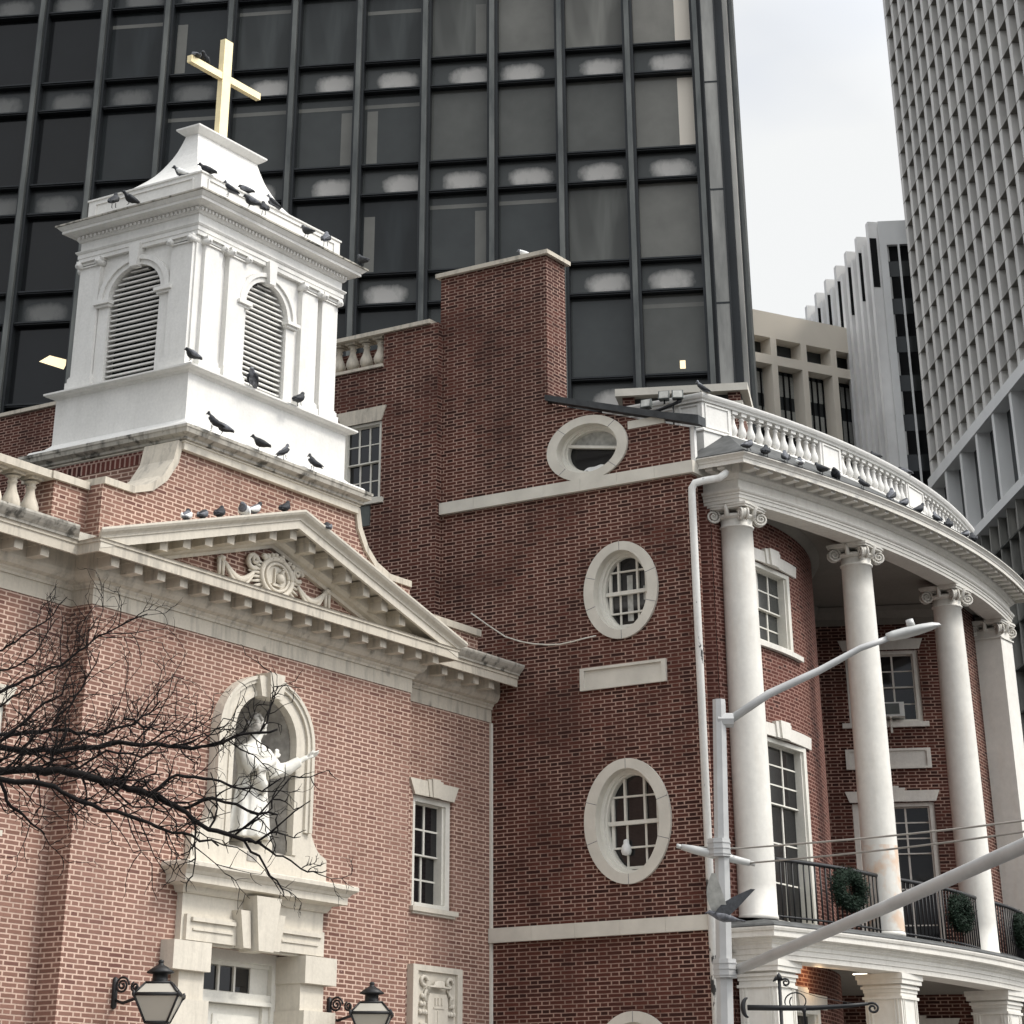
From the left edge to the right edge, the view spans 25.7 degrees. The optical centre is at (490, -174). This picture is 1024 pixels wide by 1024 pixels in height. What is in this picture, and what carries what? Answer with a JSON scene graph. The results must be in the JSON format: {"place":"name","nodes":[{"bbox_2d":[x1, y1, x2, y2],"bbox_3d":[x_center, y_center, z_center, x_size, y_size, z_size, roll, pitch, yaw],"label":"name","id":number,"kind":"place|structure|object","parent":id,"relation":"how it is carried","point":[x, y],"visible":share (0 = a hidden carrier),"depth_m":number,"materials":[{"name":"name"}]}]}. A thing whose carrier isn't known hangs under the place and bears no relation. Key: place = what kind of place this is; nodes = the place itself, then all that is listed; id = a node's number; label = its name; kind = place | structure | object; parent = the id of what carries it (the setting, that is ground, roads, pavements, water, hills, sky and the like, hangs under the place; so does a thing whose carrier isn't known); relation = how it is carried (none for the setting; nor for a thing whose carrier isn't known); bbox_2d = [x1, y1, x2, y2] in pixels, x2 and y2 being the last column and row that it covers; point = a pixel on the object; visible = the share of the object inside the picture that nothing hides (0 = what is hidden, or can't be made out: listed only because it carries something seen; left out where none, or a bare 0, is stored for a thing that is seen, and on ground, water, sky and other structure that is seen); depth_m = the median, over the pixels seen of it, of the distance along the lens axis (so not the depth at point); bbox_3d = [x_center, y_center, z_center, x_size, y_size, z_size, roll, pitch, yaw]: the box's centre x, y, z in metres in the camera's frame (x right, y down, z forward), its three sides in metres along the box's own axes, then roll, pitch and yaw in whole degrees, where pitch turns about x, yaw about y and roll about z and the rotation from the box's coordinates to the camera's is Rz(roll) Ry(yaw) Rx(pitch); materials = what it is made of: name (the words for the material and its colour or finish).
{"place":"outdoors","nodes":[
{"label":"outdoors","id":0,"kind":"place"},
{"bbox_2d":[0,39,524,1023],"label":"church","id":1,"kind":"structure","parent":0,"point":[388,713],"depth_m":24.68,"materials":[{"name":"brick"}]},
{"bbox_2d":[107,193,119,207],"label":"pigeon","id":2,"kind":"object","parent":1,"relation":"on","point":[115,198],"visible":1,"depth_m":26.30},
{"bbox_2d":[122,190,139,204],"bbox_3d":[-4.214,4.347,26.257,0.233,0.163,0.120,15,-34,-23],"label":"pigeon","id":3,"kind":"object","parent":1,"relation":"on","point":[130,198],"visible":1,"depth_m":26.22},
{"bbox_2d":[111,959,185,1023],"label":"wall lantern","id":4,"kind":"object","parent":1,"relation":"attached to","point":[159,998],"depth_m":20.77,"materials":[{"name":"metal"}]},
{"bbox_2d":[172,165,189,175],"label":"pigeon","id":5,"kind":"object","parent":1,"relation":"on","point":[179,171],"visible":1,"depth_m":26.38,"materials":[{"name":"white fabric"}]},
{"bbox_2d":[180,508,192,519],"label":"pigeon","id":6,"kind":"object","parent":1,"relation":"on","point":[187,514],"visible":1,"depth_m":23.27,"materials":[{"name":"white fabric"}]},
{"bbox_2d":[184,347,201,360],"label":"pigeon","id":7,"kind":"object","parent":1,"relation":"on","point":[192,354],"visible":1,"depth_m":24.68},
{"bbox_2d":[196,509,208,518],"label":"pigeon","id":8,"kind":"object","parent":1,"relation":"on","point":[204,513],"visible":1,"depth_m":23.49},
{"bbox_2d":[200,50,209,64],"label":"pigeon","id":9,"kind":"object","parent":1,"relation":"on","point":[204,57],"visible":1,"depth_m":28.23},
{"bbox_2d":[197,162,217,173],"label":"pigeon","id":10,"kind":"object","parent":1,"relation":"on","point":[208,169],"visible":1,"depth_m":26.31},
{"bbox_2d":[206,411,224,430],"bbox_3d":[-2.997,6.464,24.424,0.221,0.210,0.138,-2,-31,3],"label":"pigeon","id":11,"kind":"object","parent":1,"relation":"on","point":[214,421],"visible":1,"depth_m":24.37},
{"bbox_2d":[213,505,225,516],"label":"pigeon","id":12,"kind":"object","parent":1,"relation":"on","point":[220,511],"visible":1,"depth_m":23.73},
{"bbox_2d":[218,422,234,433],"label":"pigeon","id":13,"kind":"object","parent":1,"relation":"on","point":[227,428],"visible":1,"depth_m":24.51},
{"bbox_2d":[223,180,239,196],"bbox_3d":[-3.009,4.192,26.027,0.208,0.198,0.130,-2,-31,3],"label":"pigeon","id":14,"kind":"object","parent":1,"relation":"on","point":[230,188],"visible":1,"depth_m":25.98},
{"bbox_2d":[207,1003,258,1023],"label":"door","id":15,"kind":"structure","parent":1,"relation":"in","point":[217,1013],"depth_m":22.82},
{"bbox_2d":[238,501,250,514],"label":"pigeon","id":16,"kind":"object","parent":1,"relation":"on","point":[243,508],"visible":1,"depth_m":24.10,"materials":[{"name":"white fabric"}]},
{"bbox_2d":[242,194,261,205],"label":"pigeon","id":17,"kind":"object","parent":1,"relation":"on","point":[251,200],"visible":1,"depth_m":26.27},
{"bbox_2d":[247,366,258,387],"bbox_3d":[-2.701,6.269,25.526,0.139,0.210,0.221,-7,-32,11],"label":"pigeon","id":18,"kind":"object","parent":1,"relation":"on","point":[252,378],"visible":1,"depth_m":25.49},
{"bbox_2d":[250,502,261,513],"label":"pigeon","id":19,"kind":"object","parent":1,"relation":"on","point":[255,509],"visible":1,"depth_m":24.24,"materials":[{"name":"white fabric"}]},
{"bbox_2d":[250,434,270,449],"bbox_3d":[-2.568,6.871,25.053,0.243,0.169,0.125,4,-32,-6],"label":"pigeon","id":20,"kind":"object","parent":1,"relation":"on","point":[259,442],"visible":1,"depth_m":25.01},
{"bbox_2d":[229,712,318,840],"bbox_3d":[-2.364,10.108,23.871,0.506,1.264,1.057,-22,-38,32],"label":"statue","id":21,"kind":"object","parent":1,"relation":"on","point":[250,801],"visible":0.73,"depth_m":23.55,"materials":[{"name":"stone"}]},
{"bbox_2d":[266,194,281,209],"bbox_3d":[-2.637,4.562,27.261,0.201,0.191,0.126,9,-33,-14],"label":"pigeon","id":22,"kind":"object","parent":1,"relation":"on","point":[273,202],"visible":0.97,"depth_m":27.22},
{"bbox_2d":[275,444,289,459],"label":"pigeon","id":23,"kind":"object","parent":1,"relation":"on","point":[283,451],"visible":1,"depth_m":25.33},
{"bbox_2d":[278,501,289,510],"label":"pigeon","id":24,"kind":"object","parent":1,"relation":"on","point":[285,506],"visible":1,"depth_m":24.67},
{"bbox_2d":[292,392,304,405],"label":"pigeon","id":25,"kind":"object","parent":1,"relation":"on","point":[299,398],"visible":1,"depth_m":26.06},
{"bbox_2d":[301,225,315,236],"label":"pigeon","id":26,"kind":"object","parent":1,"relation":"on","point":[306,230],"visible":1,"depth_m":27.07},
{"bbox_2d":[307,453,323,468],"bbox_3d":[-2.017,7.295,25.783,0.215,0.204,0.135,-12,-34,20],"label":"pigeon","id":27,"kind":"object","parent":1,"relation":"on","point":[313,461],"visible":1,"depth_m":25.73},
{"bbox_2d":[320,231,330,245],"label":"pigeon","id":28,"kind":"object","parent":1,"relation":"on","point":[326,237],"visible":1,"depth_m":27.34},
{"bbox_2d":[327,982,393,1023],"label":"wall lantern","id":29,"kind":"object","parent":1,"relation":"attached to","point":[371,1009],"depth_m":23.26,"materials":[{"name":"metal"}]},
{"bbox_2d":[411,795,449,910],"bbox_3d":[-0.785,12.082,26.404,0.189,1.190,0.820,-19,-36,28],"label":"window","id":30,"kind":"structure","parent":1,"relation":"in","point":[431,817],"depth_m":26.50,"materials":[{"name":"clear glass"}]},
{"bbox_2d":[0,0,758,441],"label":"glass tower","id":31,"kind":"structure","parent":0,"point":[410,148],"depth_m":87.03,"materials":[{"name":"black"}]},
{"bbox_2d":[0,221,14,291],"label":"window pane","id":32,"kind":"structure","parent":31,"relation":"in","point":[6,227],"depth_m":87.52,"materials":[{"name":"black glass"}]},
{"bbox_2d":[0,118,26,185],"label":"window pane","id":33,"kind":"structure","parent":31,"relation":"in","point":[12,131],"depth_m":89.75,"materials":[{"name":"black glass"}]},
{"bbox_2d":[0,20,37,84],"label":"window pane","id":34,"kind":"structure","parent":31,"relation":"in","point":[18,38],"depth_m":92.06,"materials":[{"name":"black glass"}]},
{"bbox_2d":[8,326,69,403],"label":"window pane","id":35,"kind":"structure","parent":31,"relation":"in","point":[31,378],"depth_m":84.89,"materials":[{"name":"black glass"}]},
{"bbox_2d":[21,217,80,290],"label":"window pane","id":36,"kind":"structure","parent":31,"relation":"in","point":[50,256],"depth_m":87.07,"materials":[{"name":"black glass"}]},
{"bbox_2d":[33,114,90,183],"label":"window pane","id":37,"kind":"structure","parent":31,"relation":"in","point":[62,146],"depth_m":89.42,"materials":[{"name":"black glass"}]},
{"bbox_2d":[45,16,100,81],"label":"window pane","id":38,"kind":"structure","parent":31,"relation":"in","point":[73,42],"depth_m":91.70,"materials":[{"name":"black glass"}]},
{"bbox_2d":[98,110,155,179],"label":"window pane","id":39,"kind":"structure","parent":31,"relation":"in","point":[127,137],"depth_m":89.07,"materials":[{"name":"black glass"}]},
{"bbox_2d":[108,11,163,77],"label":"window pane","id":40,"kind":"structure","parent":31,"relation":"in","point":[134,51],"depth_m":91.32,"materials":[{"name":"glass"}]},
{"bbox_2d":[164,106,215,167],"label":"window pane","id":41,"kind":"structure","parent":31,"relation":"in","point":[175,140],"depth_m":89.14,"materials":[{"name":"grey glass"}]},
{"bbox_2d":[172,7,227,73],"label":"window pane","id":42,"kind":"structure","parent":31,"relation":"in","point":[206,26],"depth_m":91.19,"materials":[{"name":"black glass"}]},
{"bbox_2d":[232,101,286,169],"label":"window pane","id":43,"kind":"structure","parent":31,"relation":"in","point":[264,136],"depth_m":88.49,"materials":[{"name":"grey glass"}]},
{"bbox_2d":[236,2,291,69],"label":"window pane","id":44,"kind":"structure","parent":31,"relation":"in","point":[263,40],"depth_m":90.63,"materials":[{"name":"glass"}]},
{"bbox_2d":[294,201,348,258],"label":"window pane","id":45,"kind":"structure","parent":31,"relation":"in","point":[332,217],"depth_m":86.16,"materials":[{"name":"black glass"}]},
{"bbox_2d":[296,97,352,167],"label":"window pane","id":46,"kind":"structure","parent":31,"relation":"in","point":[319,133],"depth_m":88.06,"materials":[{"name":"grey glass"}]},
{"bbox_2d":[301,0,355,64],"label":"window pane","id":47,"kind":"structure","parent":31,"relation":"in","point":[328,25],"depth_m":90.32,"materials":[{"name":"glass"}]},
{"bbox_2d":[336,311,344,356],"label":"window pane","id":48,"kind":"structure","parent":31,"relation":"in","point":[341,315],"depth_m":83.82,"materials":[{"name":"black glass"}]},
{"bbox_2d":[357,308,415,353],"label":"window pane","id":49,"kind":"structure","parent":31,"relation":"in","point":[369,320],"depth_m":83.68,"materials":[{"name":"black glass"}]},
{"bbox_2d":[360,197,417,271],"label":"window pane","id":50,"kind":"structure","parent":31,"relation":"in","point":[395,241],"depth_m":85.43,"materials":[{"name":"glass"}]},
{"bbox_2d":[363,92,419,163],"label":"window pane","id":51,"kind":"structure","parent":31,"relation":"in","point":[398,128],"depth_m":87.65,"materials":[{"name":"grey glass"}]},
{"bbox_2d":[367,0,420,60],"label":"window pane","id":52,"kind":"structure","parent":31,"relation":"in","point":[390,36],"depth_m":89.86,"materials":[{"name":"glass"}]},
{"bbox_2d":[429,306,440,322],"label":"window pane","id":53,"kind":"structure","parent":31,"relation":"in","point":[434,312],"depth_m":83.49,"materials":[{"name":"grey glass"}]},
{"bbox_2d":[429,193,486,268],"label":"window pane","id":54,"kind":"structure","parent":31,"relation":"in","point":[452,231],"depth_m":85.08,"materials":[{"name":"grey glass"}]},
{"bbox_2d":[431,88,486,159],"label":"window pane","id":55,"kind":"structure","parent":31,"relation":"in","point":[459,117],"depth_m":87.33,"materials":[{"name":"grey glass"}]},
{"bbox_2d":[433,0,486,56],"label":"window pane","id":56,"kind":"structure","parent":31,"relation":"in","point":[454,21],"depth_m":89.55,"materials":[{"name":"glass"}]},
{"bbox_2d":[499,0,553,51],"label":"window pane","id":57,"kind":"structure","parent":31,"relation":"in","point":[524,25],"depth_m":89.12,"materials":[{"name":"grey glass"}]},
{"bbox_2d":[499,84,555,155],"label":"window pane","id":58,"kind":"structure","parent":31,"relation":"in","point":[527,123],"depth_m":86.99,"materials":[{"name":"grey glass"}]},
{"bbox_2d":[499,189,557,259],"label":"window pane","id":59,"kind":"structure","parent":31,"relation":"in","point":[529,228],"depth_m":84.79,"materials":[{"name":"grey glass"}]},
{"bbox_2d":[565,0,621,47],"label":"window pane","id":60,"kind":"structure","parent":31,"relation":"in","point":[588,22],"depth_m":88.73,"materials":[{"name":"glass"}]},
{"bbox_2d":[567,79,625,151],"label":"window pane","id":61,"kind":"structure","parent":31,"relation":"in","point":[595,109],"depth_m":86.65,"materials":[{"name":"grey glass"}]},
{"bbox_2d":[569,185,628,260],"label":"window pane","id":62,"kind":"structure","parent":31,"relation":"in","point":[598,216],"depth_m":84.35,"materials":[{"name":"glass"}]},
{"bbox_2d":[571,297,632,376],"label":"window pane","id":63,"kind":"structure","parent":31,"relation":"in","point":[601,328],"depth_m":82.08,"materials":[{"name":"grey glass"}]},
{"bbox_2d":[632,0,674,42],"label":"window pane","id":64,"kind":"structure","parent":31,"relation":"in","point":[653,20],"depth_m":88.36,"materials":[{"name":"grey glass"}]},
{"bbox_2d":[635,75,691,147],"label":"window pane","id":65,"kind":"structure","parent":31,"relation":"in","point":[657,115],"depth_m":86.35,"materials":[{"name":"grey glass"}]},
{"bbox_2d":[639,181,700,257],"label":"window pane","id":66,"kind":"structure","parent":31,"relation":"in","point":[669,212],"depth_m":84.02,"materials":[{"name":"grey glass"}]},
{"bbox_2d":[643,293,706,373],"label":"window pane","id":67,"kind":"structure","parent":31,"relation":"in","point":[674,335],"depth_m":81.70,"materials":[{"name":"grey glass"}]},
{"bbox_2d":[705,873,754,921],"bbox_3d":[2.280,10.205,21.372,0.480,0.412,0.158,8,-32,-13],"label":"pigeon","id":68,"kind":"object","parent":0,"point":[722,909],"visible":1,"depth_m":21.34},
{"bbox_2d":[733,0,904,317],"label":"sky","id":69,"kind":"structure","parent":0,"point":[820,149],"materials":[{"name":"white"}]},
{"bbox_3d":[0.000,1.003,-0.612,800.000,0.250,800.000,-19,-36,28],"label":"ground","id":70,"kind":"structure","parent":0,"visible":0},
{"bbox_2d":[0,249,1023,1023],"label":"brick house","id":71,"kind":"structure","parent":70,"relation":"on","point":[692,563],"depth_m":28.60,"materials":[{"name":"brick"}]},
{"bbox_2d":[344,421,381,497],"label":"window","id":72,"kind":"structure","parent":71,"relation":"in","point":[362,468],"depth_m":30.93,"materials":[{"name":"white glass"}]},
{"bbox_2d":[470,613,595,645],"bbox_3d":[0.518,10.092,28.326,1.845,0.545,0.032,-18,-36,27],"label":"cord","id":73,"kind":"object","parent":71,"relation":"attached to","point":[529,642],"visible":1,"depth_m":28.23,"materials":[{"name":"plastic"}]},
{"bbox_2d":[561,425,654,637],"bbox_3d":[1.508,8.922,28.472,1.394,2.730,0.256,-19,-36,28],"label":"window","id":74,"kind":"structure","parent":71,"relation":"in","point":[595,445],"depth_m":29.25,"materials":[{"name":"white glass"}]},
{"bbox_2d":[621,839,631,855],"bbox_3d":[1.605,12.085,26.572,0.130,0.180,0.130,-19,-36,28],"label":"dove figurine","id":75,"kind":"object","parent":71,"relation":"on","point":[626,849],"visible":1,"depth_m":26.52,"materials":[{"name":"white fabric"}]},
{"bbox_2d":[586,552,668,883],"bbox_3d":[1.674,10.748,27.232,1.110,3.810,0.256,-19,-36,28],"label":"window","id":76,"kind":"structure","parent":71,"relation":"in","point":[622,591],"depth_m":28.08,"materials":[{"name":"white glass"}]},
{"bbox_2d":[600,769,658,1021],"bbox_3d":[1.674,12.960,25.884,1.110,3.890,0.256,-19,-36,28],"label":"window","id":77,"kind":"structure","parent":71,"relation":"in","point":[629,810],"depth_m":26.71,"materials":[{"name":"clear glass"}]},
{"bbox_2d":[655,399,681,424],"bbox_3d":[2.219,7.582,28.897,0.548,0.331,0.043,-19,-36,28],"label":"mounting bar","id":78,"kind":"object","parent":71,"relation":"attached to","point":[673,404],"visible":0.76,"depth_m":28.89,"materials":[{"name":"metal"}]},
{"bbox_2d":[640,398,652,409],"bbox_3d":[2.027,7.512,29.082,0.152,0.171,0.141,-19,-36,28],"label":"floodlight","id":79,"kind":"object","parent":78,"relation":"attached to","point":[646,403],"visible":0.84,"depth_m":29.05,"materials":[{"name":"metal"}]},
{"bbox_2d":[658,390,669,403],"bbox_3d":[2.243,7.384,28.997,0.150,0.171,0.135,-8,-32,13],"label":"floodlight","id":80,"kind":"object","parent":78,"relation":"attached to","point":[663,396],"visible":1,"depth_m":28.96,"materials":[{"name":"metal"}]},
{"bbox_2d":[671,390,683,402],"bbox_3d":[2.403,7.348,28.898,0.150,0.170,0.134,-1,-31,2],"label":"floodlight","id":81,"kind":"object","parent":78,"relation":"on","point":[677,395],"visible":1,"depth_m":28.86,"materials":[{"name":"metal"}]},
{"bbox_2d":[755,562,793,651],"bbox_3d":[3.493,9.960,28.600,0.210,0.980,1.121,-19,-36,28],"label":"window","id":82,"kind":"structure","parent":71,"relation":"in","point":[773,591],"depth_m":28.82,"materials":[{"name":"white glass"}]},
{"bbox_2d":[767,736,817,924],"bbox_3d":[3.521,12.224,27.269,0.210,2.070,1.341,-19,-36,28],"label":"window","id":83,"kind":"structure","parent":71,"relation":"in","point":[791,820],"depth_m":27.61,"materials":[{"name":"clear glass"}]},
{"bbox_2d":[797,1010,820,1023],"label":"window","id":84,"kind":"structure","parent":71,"relation":"in","point":[812,1017],"depth_m":26.55,"materials":[{"name":"white glass"}]},
{"bbox_2d":[814,462,829,473],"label":"pigeon","id":85,"kind":"object","parent":71,"relation":"on","point":[820,468],"visible":1,"depth_m":28.79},
{"bbox_2d":[831,467,840,479],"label":"pigeon","id":86,"kind":"object","parent":71,"relation":"on","point":[835,473],"visible":1,"depth_m":29.02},
{"bbox_2d":[827,864,871,914],"bbox_3d":[4.311,12.780,26.994,0.323,0.591,0.799,-26,-40,36],"label":"wreath","id":87,"kind":"object","parent":71,"relation":"attached to","point":[854,881],"visible":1,"depth_m":26.92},
{"bbox_2d":[700,410,1023,974],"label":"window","id":88,"kind":"structure","parent":71,"relation":"in","point":[883,863],"depth_m":29.83,"materials":[{"name":"paint"}]},
{"bbox_2d":[844,650,922,722],"bbox_3d":[5.780,12.674,33.033,1.060,1.000,0.147,-5,-32,8],"label":"window","id":89,"kind":"structure","parent":71,"relation":"in","point":[900,670],"depth_m":33.05,"materials":[{"name":"glass"}]},
{"bbox_2d":[886,488,895,500],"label":"pigeon","id":90,"kind":"object","parent":71,"relation":"on","point":[890,494],"visible":1,"depth_m":29.97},
{"bbox_2d":[884,702,904,732],"bbox_3d":[5.846,12.978,32.667,0.360,0.400,0.300,-5,-32,8],"label":"air conditioner","id":91,"kind":"object","parent":71,"relation":"attached to","point":[894,710],"visible":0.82,"depth_m":32.60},
{"bbox_2d":[852,802,945,942],"bbox_3d":[5.771,14.908,31.673,1.160,2.070,0.147,-5,-32,8],"label":"window","id":92,"kind":"structure","parent":71,"relation":"in","point":[922,864],"depth_m":31.86,"materials":[{"name":"glass"}]},
{"bbox_2d":[944,892,977,935],"bbox_3d":[6.060,14.021,28.964,0.332,0.549,0.701,-19,-36,28],"label":"wreath","id":93,"kind":"object","parent":71,"relation":"attached to","point":[962,917],"visible":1,"depth_m":28.85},
{"bbox_2d":[1009,909,1023,953],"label":"wreath","id":94,"kind":"object","parent":71,"relation":"attached to","point":[1018,924],"visible":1,"depth_m":30.73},
{"bbox_2d":[752,309,853,469],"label":"beige tower","id":95,"kind":"structure","parent":70,"relation":"on","point":[803,374],"depth_m":200.19,"materials":[{"name":"concrete"}]},
{"bbox_2d":[676,618,1023,1023],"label":"street lamp","id":96,"kind":"object","parent":70,"relation":"on","point":[727,969],"visible":1,"depth_m":21.51,"materials":[{"name":"metal"}]},
{"bbox_2d":[699,820,1023,848],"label":"wire","id":97,"kind":"object","parent":96,"relation":"attached to","point":[984,825],"visible":1,"depth_m":20.05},
{"bbox_2d":[750,831,1023,863],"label":"wire","id":98,"kind":"object","parent":96,"relation":"attached to","point":[975,838],"visible":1,"depth_m":19.92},
{"bbox_2d":[799,220,930,489],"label":"ribbed tower","id":99,"kind":"structure","parent":70,"relation":"on","point":[865,299],"depth_m":196.07,"materials":[{"name":"white concrete"}]},
{"bbox_2d":[828,295,832,324],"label":"slot window","id":100,"kind":"structure","parent":99,"relation":"in","point":[829,299],"depth_m":210.72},
{"bbox_2d":[837,281,843,326],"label":"slot window","id":101,"kind":"structure","parent":99,"relation":"in","point":[839,285],"depth_m":207.20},
{"bbox_2d":[848,267,854,314],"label":"slot window","id":102,"kind":"structure","parent":99,"relation":"in","point":[849,268],"depth_m":204.07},
{"bbox_2d":[858,253,865,300],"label":"slot window","id":103,"kind":"structure","parent":99,"relation":"in","point":[860,254],"depth_m":200.93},
{"bbox_2d":[869,238,880,286],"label":"slot window","id":104,"kind":"structure","parent":99,"relation":"in","point":[873,245],"depth_m":197.81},
{"bbox_2d":[883,0,1023,740],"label":"concrete tower","id":105,"kind":"structure","parent":70,"relation":"on","point":[956,67],"depth_m":173.37,"materials":[{"name":"concrete"}]},
{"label":"pavement","id":106,"kind":"structure","parent":0,"visible":0},
{"bbox_2d":[0,568,353,917],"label":"bare tree","id":107,"kind":"object","parent":106,"relation":"on","point":[67,770],"visible":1,"depth_m":14.05,"materials":[{"name":"brown plant"}]},
{"bbox_2d":[740,973,878,1023],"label":"iron sign post","id":108,"kind":"object","parent":106,"relation":"on","point":[781,1008],"visible":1,"depth_m":19.50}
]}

